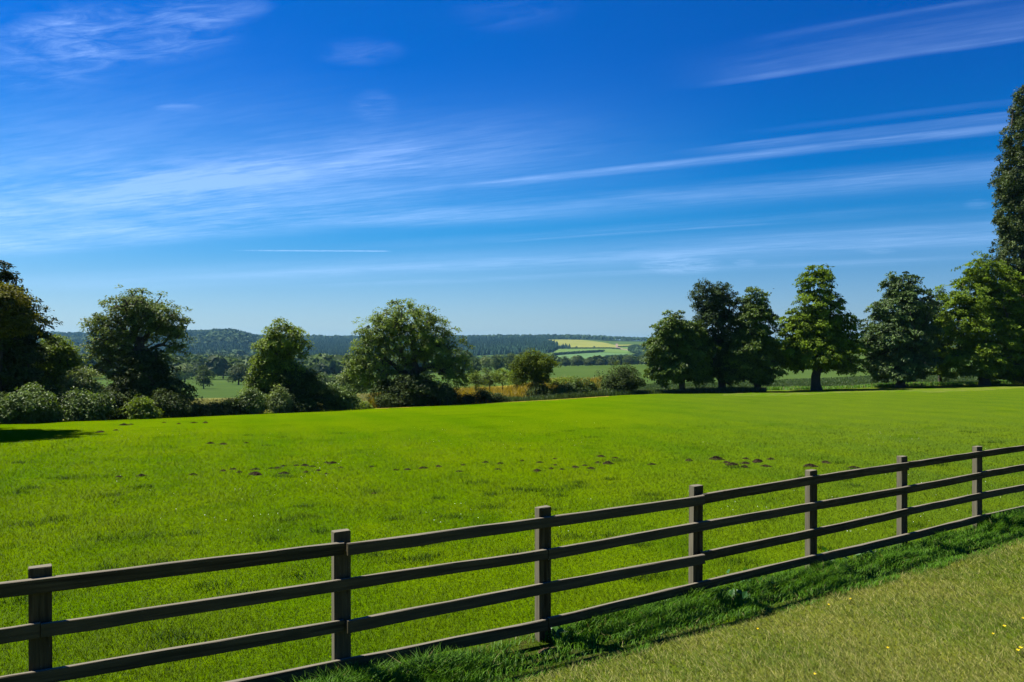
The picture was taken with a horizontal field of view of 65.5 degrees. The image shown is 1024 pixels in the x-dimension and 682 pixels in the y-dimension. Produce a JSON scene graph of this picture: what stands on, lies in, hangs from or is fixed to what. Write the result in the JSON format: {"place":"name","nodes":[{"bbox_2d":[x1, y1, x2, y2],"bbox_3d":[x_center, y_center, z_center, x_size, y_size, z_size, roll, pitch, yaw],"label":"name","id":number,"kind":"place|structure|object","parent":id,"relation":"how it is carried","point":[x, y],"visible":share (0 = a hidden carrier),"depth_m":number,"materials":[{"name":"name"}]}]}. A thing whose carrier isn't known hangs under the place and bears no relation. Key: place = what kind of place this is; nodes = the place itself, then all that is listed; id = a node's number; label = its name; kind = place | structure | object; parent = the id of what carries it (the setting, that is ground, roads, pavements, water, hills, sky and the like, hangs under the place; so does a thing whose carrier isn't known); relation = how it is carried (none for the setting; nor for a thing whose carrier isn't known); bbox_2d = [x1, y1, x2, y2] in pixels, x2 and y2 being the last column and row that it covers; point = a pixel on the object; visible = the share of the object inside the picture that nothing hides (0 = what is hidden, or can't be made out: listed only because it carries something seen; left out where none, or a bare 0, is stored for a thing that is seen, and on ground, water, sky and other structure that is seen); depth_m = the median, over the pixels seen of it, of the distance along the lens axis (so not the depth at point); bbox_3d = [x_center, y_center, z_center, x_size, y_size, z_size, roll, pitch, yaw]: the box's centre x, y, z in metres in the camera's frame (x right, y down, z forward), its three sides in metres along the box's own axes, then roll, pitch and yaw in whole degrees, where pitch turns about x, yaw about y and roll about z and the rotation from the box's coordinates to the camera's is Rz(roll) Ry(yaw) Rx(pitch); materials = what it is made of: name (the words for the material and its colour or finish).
{"place":"outdoors","nodes":[
{"label":"outdoors","id":0,"kind":"place"},
{"bbox_2d":[63,383,608,419],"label":"meadow","id":1,"kind":"structure","parent":0,"point":[443,405],"depth_m":54.43,"materials":[{"name":"green plant"}]},
{"bbox_2d":[30,334,91,388],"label":"leafy tree","id":2,"kind":"object","parent":1,"relation":"on","point":[65,356],"visible":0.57,"depth_m":44.08,"materials":[{"name":"green plant"}]},
{"bbox_2d":[65,393,384,420],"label":"rough grass","id":3,"kind":"structure","parent":1,"relation":"on","point":[362,395],"depth_m":117.86,"materials":[{"name":"green plant"}]},
{"bbox_2d":[335,357,373,396],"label":"grey tree","id":4,"kind":"object","parent":1,"relation":"on","point":[345,378],"visible":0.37,"depth_m":56.00,"materials":[{"name":"green plant"}]},
{"bbox_2d":[372,391,409,407],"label":"shrub","id":5,"kind":"object","parent":1,"relation":"on","point":[388,399],"visible":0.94,"depth_m":49.74,"materials":[{"name":"green plant"}]},
{"bbox_2d":[340,298,476,404],"bbox_3d":[-6.767,0.883,52.560,9.014,7.540,4.817,0,0,0],"label":"broad oak tree","id":6,"kind":"object","parent":1,"relation":"on","point":[437,341],"visible":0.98,"depth_m":52.08,"materials":[{"name":"green plant"}]},
{"bbox_2d":[434,392,465,404],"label":"shrub","id":7,"kind":"object","parent":1,"relation":"on","point":[457,401],"visible":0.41,"depth_m":51.52,"materials":[{"name":"green plant"}]},
{"bbox_2d":[458,392,477,403],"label":"shrub","id":8,"kind":"object","parent":1,"relation":"on","point":[469,398],"visible":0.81,"depth_m":52.61,"materials":[{"name":"green plant"}]},
{"bbox_2d":[464,370,489,389],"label":"shrub","id":9,"kind":"object","parent":1,"relation":"on","point":[474,378],"visible":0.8,"depth_m":77.77,"materials":[{"name":"green plant"}]},
{"bbox_2d":[367,376,601,407],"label":"ochre grass","id":10,"kind":"structure","parent":1,"relation":"on","point":[521,391],"depth_m":59.56,"materials":[{"name":"plant"}]},
{"bbox_2d":[473,386,495,403],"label":"shrub","id":11,"kind":"object","parent":1,"relation":"on","point":[483,394],"visible":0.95,"depth_m":52.86,"materials":[{"name":"green plant"}]},
{"bbox_2d":[477,367,500,387],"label":"shrub","id":12,"kind":"object","parent":1,"relation":"on","point":[488,378],"visible":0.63,"depth_m":79.66,"materials":[{"name":"green plant"}]},
{"bbox_2d":[483,392,511,402],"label":"shrub","id":13,"kind":"object","parent":1,"relation":"on","point":[496,397],"visible":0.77,"depth_m":52.96,"materials":[{"name":"green plant"}]},
{"bbox_2d":[488,368,510,388],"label":"shrub","id":14,"kind":"object","parent":1,"relation":"on","point":[499,378],"visible":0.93,"depth_m":78.84,"materials":[{"name":"green plant"}]},
{"bbox_2d":[504,370,526,387],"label":"shrub","id":15,"kind":"object","parent":1,"relation":"on","point":[512,382],"visible":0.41,"depth_m":76.76,"materials":[{"name":"green plant"}]},
{"bbox_2d":[508,347,561,385],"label":"lime green tree","id":16,"kind":"object","parent":1,"relation":"on","point":[539,368],"visible":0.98,"depth_m":56.51,"materials":[{"name":"green plant"}]},
{"bbox_2d":[524,378,552,397],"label":"ivy bush","id":17,"kind":"object","parent":1,"relation":"on","point":[534,386],"visible":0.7,"depth_m":55.64,"materials":[{"name":"green plant"}]},
{"bbox_2d":[548,376,590,394],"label":"shrub","id":18,"kind":"object","parent":1,"relation":"on","point":[571,387],"visible":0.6,"depth_m":56.59,"materials":[{"name":"green plant"}]},
{"bbox_2d":[581,377,599,391],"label":"shrub","id":19,"kind":"object","parent":1,"relation":"on","point":[592,384],"visible":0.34,"depth_m":57.68,"materials":[{"name":"green plant"}]},
{"bbox_2d":[593,383,615,390],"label":"shrub","id":20,"kind":"object","parent":1,"relation":"on","point":[602,387],"visible":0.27,"depth_m":58.34,"materials":[{"name":"green plant"}]},
{"bbox_2d":[84,338,868,388],"bbox_3d":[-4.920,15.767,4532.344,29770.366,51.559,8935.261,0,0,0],"label":"hills","id":21,"kind":"structure","parent":0,"point":[583,342],"depth_m":1228.59,"materials":[{"name":"green plant"}]},
{"bbox_2d":[41,328,264,354],"bbox_3d":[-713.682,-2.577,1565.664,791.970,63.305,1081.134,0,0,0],"label":"hill broadleaf wood","id":22,"kind":"object","parent":21,"relation":"on","point":[220,336],"visible":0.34,"depth_m":1517.43,"materials":[{"name":"green plant"}]},
{"bbox_2d":[179,363,195,381],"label":"valley tree","id":23,"kind":"object","parent":21,"relation":"on","point":[186,370],"visible":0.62,"depth_m":329.11,"materials":[{"name":"green plant"}]},
{"bbox_2d":[76,349,476,377],"bbox_3d":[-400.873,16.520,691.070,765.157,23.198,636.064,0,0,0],"label":"valley woodland","id":24,"kind":"object","parent":21,"relation":"on","point":[327,363],"visible":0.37,"depth_m":413.60,"materials":[{"name":"green plant"}]},
{"bbox_2d":[37,328,579,355],"bbox_3d":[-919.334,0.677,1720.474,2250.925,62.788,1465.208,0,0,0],"label":"conifer forest","id":25,"kind":"object","parent":21,"relation":"on","point":[485,345],"visible":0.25,"depth_m":1520.50,"materials":[{"name":"green plant"}]},
{"bbox_2d":[470,357,483,373],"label":"valley tree","id":26,"kind":"object","parent":21,"relation":"on","point":[477,364],"visible":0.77,"depth_m":329.23,"materials":[{"name":"green plant"}]},
{"bbox_2d":[480,355,492,374],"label":"valley tree","id":27,"kind":"object","parent":21,"relation":"on","point":[486,360],"visible":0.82,"depth_m":349.35,"materials":[{"name":"green plant"}]},
{"bbox_2d":[50,331,943,342],"bbox_3d":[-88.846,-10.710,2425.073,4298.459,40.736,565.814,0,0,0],"label":"ridge woodland","id":28,"kind":"object","parent":21,"relation":"on","point":[599,337],"visible":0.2,"depth_m":2273.54,"materials":[{"name":"green plant"}]},
{"bbox_2d":[490,353,505,371],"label":"valley tree","id":29,"kind":"object","parent":21,"relation":"on","point":[497,362],"visible":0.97,"depth_m":339.12,"materials":[{"name":"green plant"}]},
{"bbox_2d":[504,352,515,370],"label":"valley tree","id":30,"kind":"object","parent":21,"relation":"on","point":[508,360],"visible":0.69,"depth_m":348.95,"materials":[{"name":"green plant"}]},
{"bbox_2d":[474,354,552,365],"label":"hedgerow","id":31,"kind":"object","parent":21,"relation":"on","point":[503,356],"visible":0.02,"depth_m":896.66,"materials":[{"name":"green plant"}]},
{"bbox_2d":[561,356,570,366],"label":"valley tree","id":32,"kind":"object","parent":21,"relation":"on","point":[566,361],"visible":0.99,"depth_m":588.51,"materials":[{"name":"green plant"}]},
{"bbox_2d":[571,356,582,365],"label":"valley tree","id":33,"kind":"object","parent":21,"relation":"on","point":[575,361],"visible":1,"depth_m":573.73,"materials":[{"name":"green plant"}]},
{"bbox_2d":[553,349,604,354],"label":"hedge","id":34,"kind":"object","parent":21,"relation":"on","point":[576,352],"visible":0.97,"depth_m":1199.96,"materials":[{"name":"green plant"}]},
{"bbox_2d":[582,357,592,365],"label":"valley tree","id":35,"kind":"object","parent":21,"relation":"on","point":[589,361],"visible":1,"depth_m":578.49,"materials":[{"name":"green plant"}]},
{"bbox_2d":[570,347,619,348],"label":"hedge","id":36,"kind":"object","parent":21,"relation":"on","point":[594,347],"visible":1,"depth_m":1524.71,"materials":[{"name":"green plant"}]},
{"bbox_2d":[596,359,604,364],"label":"valley tree","id":37,"kind":"object","parent":21,"relation":"on","point":[598,362],"visible":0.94,"depth_m":578.97,"materials":[{"name":"green plant"}]},
{"bbox_2d":[605,354,643,357],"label":"hedge","id":38,"kind":"object","parent":21,"relation":"on","point":[637,355],"visible":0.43,"depth_m":1047.44,"materials":[{"name":"green plant"}]},
{"bbox_2d":[624,355,634,364],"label":"valley tree","id":39,"kind":"object","parent":21,"relation":"on","point":[631,361],"visible":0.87,"depth_m":579.45,"materials":[{"name":"green plant"}]},
{"bbox_2d":[628,344,650,353],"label":"copse","id":40,"kind":"object","parent":21,"relation":"on","point":[637,348],"visible":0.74,"depth_m":1226.02,"materials":[{"name":"green plant"}]},
{"bbox_2d":[480,340,1007,365],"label":"hedgerow woodland","id":41,"kind":"object","parent":21,"relation":"on","point":[638,360],"visible":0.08,"depth_m":603.56,"materials":[{"name":"green plant"}]},
{"bbox_2d":[0,384,1023,478],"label":"field","id":42,"kind":"structure","parent":0,"point":[910,406],"depth_m":25.74,"materials":[{"name":"green plant"}]},
{"bbox_2d":[0,391,11,415],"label":"shrub","id":43,"kind":"object","parent":42,"relation":"on","point":[4,397],"visible":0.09,"depth_m":34.84,"materials":[{"name":"green plant"}]},
{"bbox_2d":[0,281,46,394],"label":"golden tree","id":44,"kind":"object","parent":42,"relation":"on","point":[15,315],"visible":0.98,"depth_m":38.64,"materials":[{"name":"green plant"}]},
{"bbox_2d":[0,387,50,423],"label":"shrub","id":45,"kind":"object","parent":42,"relation":"on","point":[22,407],"visible":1,"depth_m":34.26,"materials":[{"name":"green plant"}]},
{"bbox_2d":[0,330,55,396],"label":"dark leafy tree","id":46,"kind":"object","parent":42,"relation":"on","point":[21,370],"visible":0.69,"depth_m":39.57,"materials":[{"name":"green plant"}]},
{"bbox_2d":[0,260,62,372],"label":"dark tree","id":47,"kind":"object","parent":42,"relation":"on","point":[5,275],"visible":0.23,"depth_m":41.35,"materials":[{"name":"green plant"}]},
{"bbox_2d":[18,382,66,422],"bbox_3d":[-21.462,2.908,35.855,2.493,2.158,1.962,0,0,0],"label":"shrub","id":48,"kind":"object","parent":42,"relation":"on","point":[53,414],"visible":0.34,"depth_m":35.80,"materials":[{"name":"green plant"}]},
{"bbox_2d":[40,383,75,421],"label":"shrub","id":49,"kind":"object","parent":42,"relation":"on","point":[53,389],"visible":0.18,"depth_m":37.44,"materials":[{"name":"green plant"}]},
{"bbox_2d":[55,365,107,418],"bbox_3d":[-22.762,2.881,41.803,3.185,3.214,2.344,0,0,0],"label":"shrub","id":50,"kind":"object","parent":42,"relation":"on","point":[78,380],"visible":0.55,"depth_m":41.56,"materials":[{"name":"green plant"}]},
{"bbox_2d":[60,386,123,421],"bbox_3d":[-20.380,3.142,37.812,3.061,1.969,2.766,0,0,0],"label":"shrub","id":51,"kind":"object","parent":42,"relation":"on","point":[90,407],"visible":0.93,"depth_m":37.48,"materials":[{"name":"green plant"}]},
{"bbox_2d":[100,389,132,419],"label":"shrub","id":52,"kind":"object","parent":42,"relation":"on","point":[120,399],"visible":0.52,"depth_m":39.54,"materials":[{"name":"green plant"}]},
{"bbox_2d":[76,284,197,386],"bbox_3d":[-20.528,0.711,43.717,6.194,7.678,4.091,0,0,-23],"label":"ash tree","id":53,"kind":"object","parent":42,"relation":"on","point":[140,314],"visible":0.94,"depth_m":43.21,"materials":[{"name":"green plant"}]},
{"bbox_2d":[119,394,164,419],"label":"shrub","id":54,"kind":"object","parent":42,"relation":"on","point":[143,408],"visible":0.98,"depth_m":38.83,"materials":[{"name":"green plant"}]},
{"bbox_2d":[103,346,202,416],"bbox_3d":[-19.652,2.360,43.180,6.044,4.212,3.696,0,0,0],"label":"shrub","id":55,"kind":"object","parent":42,"relation":"on","point":[150,367],"visible":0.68,"depth_m":42.58,"materials":[{"name":"green plant"}]},
{"bbox_2d":[148,388,198,417],"bbox_3d":[-17.480,3.311,40.984,2.409,1.906,2.479,0,0,40],"label":"shrub","id":56,"kind":"object","parent":42,"relation":"on","point":[169,404],"visible":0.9,"depth_m":40.61,"materials":[{"name":"green plant"}]},
{"bbox_2d":[174,399,214,416],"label":"shrub","id":57,"kind":"object","parent":42,"relation":"on","point":[196,409],"visible":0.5,"depth_m":41.71,"materials":[{"name":"green plant"}]},
{"bbox_2d":[197,399,228,415],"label":"shrub","id":58,"kind":"object","parent":42,"relation":"on","point":[213,406],"visible":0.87,"depth_m":42.12,"materials":[{"name":"green plant"}]},
{"bbox_2d":[217,395,248,415],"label":"shrub","id":59,"kind":"object","parent":42,"relation":"on","point":[232,405],"visible":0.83,"depth_m":42.77,"materials":[{"name":"green plant"}]},
{"bbox_2d":[233,386,270,414],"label":"shrub","id":60,"kind":"object","parent":42,"relation":"on","point":[254,403],"visible":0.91,"depth_m":43.24,"materials":[{"name":"green plant"}]},
{"bbox_2d":[248,471,261,475],"bbox_3d":[-5.349,2.746,16.582,0.416,0.080,0.244,0,0,38],"label":"molehill","id":61,"kind":"object","parent":42,"relation":"on","point":[254,473],"visible":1,"depth_m":16.52,"materials":[{"name":"soil"}]},
{"bbox_2d":[239,317,316,398],"bbox_3d":[-13.627,1.517,46.205,4.362,5.905,3.253,0,0,0],"label":"sunny ash tree","id":62,"kind":"object","parent":42,"relation":"on","point":[278,348],"visible":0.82,"depth_m":45.69,"materials":[{"name":"green plant"}]},
{"bbox_2d":[265,384,300,413],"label":"shrub","id":63,"kind":"object","parent":42,"relation":"on","point":[282,402],"visible":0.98,"depth_m":44.12,"materials":[{"name":"green plant"}]},
{"bbox_2d":[258,360,327,409],"bbox_3d":[-12.964,2.767,46.082,4.783,3.373,3.456,0,0,0],"label":"shrub","id":64,"kind":"object","parent":42,"relation":"on","point":[305,384],"visible":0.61,"depth_m":45.56,"materials":[{"name":"green plant"}]},
{"bbox_2d":[289,390,328,412],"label":"shrub","id":65,"kind":"object","parent":42,"relation":"on","point":[307,404],"visible":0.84,"depth_m":44.87,"materials":[{"name":"green plant"}]},
{"bbox_2d":[319,381,361,410],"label":"shrub","id":66,"kind":"object","parent":42,"relation":"on","point":[340,398],"visible":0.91,"depth_m":46.51,"materials":[{"name":"green plant"}]},
{"bbox_2d":[356,401,373,408],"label":"shrub","id":67,"kind":"object","parent":42,"relation":"on","point":[365,405],"visible":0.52,"depth_m":48.29,"materials":[{"name":"green plant"}]},
{"bbox_2d":[366,369,460,406],"bbox_3d":[-6.330,3.216,51.682,6.317,2.770,5.041,0,0,0],"label":"shrub","id":68,"kind":"object","parent":42,"relation":"on","point":[410,390],"visible":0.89,"depth_m":50.82,"materials":[{"name":"green plant"}]},
{"bbox_2d":[594,357,647,393],"bbox_3d":[8.168,2.834,58.827,4.061,3.234,3.342,0,0,0],"label":"shrub","id":69,"kind":"object","parent":42,"relation":"on","point":[625,378],"visible":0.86,"depth_m":58.50,"materials":[{"name":"green plant"}]},
{"bbox_2d":[639,310,721,391],"bbox_3d":[12.527,0.911,59.165,5.922,6.517,4.980,0,0,0],"label":"chestnut tree","id":70,"kind":"object","parent":42,"relation":"on","point":[674,355],"visible":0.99,"depth_m":58.32,"materials":[{"name":"green plant"}]},
{"bbox_2d":[709,456,724,459],"bbox_3d":[4.836,2.756,18.810,0.403,0.094,0.335,0,0,19],"label":"molehill","id":71,"kind":"object","parent":42,"relation":"on","point":[718,458],"visible":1,"depth_m":18.75,"materials":[{"name":"soil"}]},
{"bbox_2d":[687,278,748,388],"bbox_3d":[15.437,-0.305,60.615,4.564,9.021,4.335,0,0,-36],"label":"dark poplar tree","id":72,"kind":"object","parent":42,"relation":"on","point":[713,312],"visible":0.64,"depth_m":59.87,"materials":[{"name":"green plant"}]},
{"bbox_2d":[715,286,788,388],"bbox_3d":[18.006,0.014,59.917,5.822,8.275,5.085,0,0,0],"label":"conical chestnut tree","id":73,"kind":"object","parent":42,"relation":"on","point":[755,357],"visible":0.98,"depth_m":59.01,"materials":[{"name":"green plant"}]},
{"bbox_2d":[752,459,762,462],"bbox_3d":[5.668,2.754,18.399,0.244,0.091,0.416,0,0,31],"label":"molehill","id":74,"kind":"object","parent":42,"relation":"on","point":[757,461],"visible":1,"depth_m":18.32,"materials":[{"name":"soil"}]},
{"bbox_2d":[803,463,817,466],"bbox_3d":[6.628,2.753,17.665,0.353,0.081,0.247,0,0,35],"label":"molehill","id":75,"kind":"object","parent":42,"relation":"on","point":[809,464],"visible":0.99,"depth_m":17.64,"materials":[{"name":"soil"}]},
{"bbox_2d":[774,264,873,390],"bbox_3d":[23.559,-0.900,61.070,7.756,10.074,7.064,0,0,0],"label":"bright chestnut tree","id":76,"kind":"object","parent":42,"relation":"on","point":[818,336],"visible":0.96,"depth_m":60.03,"materials":[{"name":"green plant"}]},
{"bbox_2d":[654,380,1022,389],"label":"verge weeds","id":77,"kind":"object","parent":42,"relation":"on","point":[872,385],"visible":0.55,"depth_m":64.78,"materials":[{"name":"green plant"}]},
{"bbox_2d":[854,271,946,387],"bbox_3d":[30.418,-0.770,63.014,7.124,9.553,6.463,0,0,37],"label":"blue green chestnut tree","id":78,"kind":"object","parent":42,"relation":"on","point":[906,351],"visible":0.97,"depth_m":61.89,"materials":[{"name":"green plant"}]},
{"bbox_2d":[921,251,1023,384],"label":"sunlit chestnut tree","id":79,"kind":"object","parent":42,"relation":"on","point":[984,314],"visible":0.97,"depth_m":62.35,"materials":[{"name":"green plant"}]},
{"bbox_2d":[0,418,1023,681],"bbox_3d":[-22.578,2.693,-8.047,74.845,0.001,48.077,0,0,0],"label":"field","id":80,"kind":"structure","parent":0,"point":[383,528],"depth_m":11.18,"materials":[{"name":"green plant"}]},
{"bbox_2d":[822,547,847,563],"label":"weed","id":81,"kind":"object","parent":80,"relation":"on","point":[824,549],"visible":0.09,"depth_m":10.01,"materials":[{"name":"green plant"}]},
{"bbox_2d":[0,0,1023,340],"label":"sky","id":82,"kind":"structure","parent":0,"point":[521,167],"materials":[{"name":"blue"}]},
{"bbox_2d":[100,360,978,397],"bbox_3d":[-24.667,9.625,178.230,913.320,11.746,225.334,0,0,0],"label":"crop field","id":83,"kind":"structure","parent":0,"point":[222,390],"depth_m":177.48,"materials":[{"name":"green plant"}]},
{"bbox_2d":[169,366,185,380],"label":"valley tree","id":84,"kind":"object","parent":83,"relation":"on","point":[178,374],"visible":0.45,"depth_m":259.85,"materials":[{"name":"green plant"}]},
{"bbox_2d":[192,364,217,388],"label":"valley tree","id":85,"kind":"object","parent":83,"relation":"on","point":[205,379],"visible":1,"depth_m":214.57,"materials":[{"name":"green plant"}]},
{"bbox_2d":[225,363,249,384],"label":"valley tree","id":86,"kind":"object","parent":83,"relation":"on","point":[234,376],"visible":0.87,"depth_m":258.35,"materials":[{"name":"green plant"}]},
{"bbox_2d":[315,372,329,389],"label":"valley tree","id":87,"kind":"object","parent":83,"relation":"on","point":[324,379],"visible":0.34,"depth_m":189.54,"materials":[{"name":"green plant"}]},
{"bbox_2d":[327,374,344,387],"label":"valley tree","id":88,"kind":"object","parent":83,"relation":"on","point":[330,380],"visible":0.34,"depth_m":179.38,"materials":[{"name":"green plant"}]},
{"bbox_2d":[546,375,581,385],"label":"shrub","id":89,"kind":"object","parent":83,"relation":"on","point":[560,379],"visible":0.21,"depth_m":65.75,"materials":[{"name":"green plant"}]},
{"bbox_2d":[619,374,1002,388],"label":"crop edge","id":90,"kind":"object","parent":83,"relation":"on","point":[833,381],"visible":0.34,"depth_m":81.40,"materials":[{"name":"green plant"}]},
{"bbox_2d":[930,286,954,381],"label":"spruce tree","id":91,"kind":"object","parent":83,"relation":"on","point":[947,345],"visible":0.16,"depth_m":67.79,"materials":[{"name":"green plant"}]},
{"bbox_2d":[987,84,1023,383],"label":"lombardy poplar tree","id":92,"kind":"object","parent":83,"relation":"on","point":[1008,182],"visible":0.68,"depth_m":65.62,"materials":[{"name":"green plant"}]},
{"bbox_2d":[500,386,766,401],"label":"edge grass","id":93,"kind":"structure","parent":0,"point":[607,392],"depth_m":58.06,"materials":[{"name":"green plant"}]},
{"bbox_2d":[274,507,1023,681],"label":"verge","id":94,"kind":"structure","parent":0,"point":[533,649],"depth_m":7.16,"materials":[{"name":"green plant"}]},
{"bbox_2d":[0,445,1023,681],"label":"fence","id":95,"kind":"object","parent":94,"relation":"on","point":[38,587],"visible":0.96,"depth_m":6.84,"materials":[{"name":"brown wood"}]},
{"bbox_2d":[537,646,561,654],"bbox_3d":[0.332,2.725,7.030,0.247,0.050,0.168,0,0,8],"label":"soil patch","id":96,"kind":"object","parent":94,"relation":"on","point":[543,651],"visible":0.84,"depth_m":7.00,"materials":[{"name":"brown soil"}]},
{"bbox_2d":[545,625,572,641],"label":"weed","id":97,"kind":"object","parent":94,"relation":"on","point":[559,630],"visible":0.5,"depth_m":7.32,"materials":[{"name":"green plant"}]},
{"bbox_2d":[716,584,752,599],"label":"weed","id":98,"kind":"object","parent":94,"relation":"on","point":[745,594],"visible":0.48,"depth_m":8.39,"materials":[{"name":"green plant"}]},
{"bbox_2d":[727,567,775,588],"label":"weed","id":99,"kind":"object","parent":94,"relation":"on","point":[744,568],"visible":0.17,"depth_m":8.82,"materials":[{"name":"green plant"}]},
{"bbox_2d":[856,549,883,556],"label":"weed","id":100,"kind":"object","parent":94,"relation":"on","point":[871,551],"visible":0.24,"depth_m":10.11,"materials":[{"name":"green plant"}]},
{"bbox_2d":[491,538,1023,681],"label":"lawn","id":101,"kind":"structure","parent":0,"point":[807,607],"depth_m":7.35,"materials":[{"name":"green plant"}]}
]}

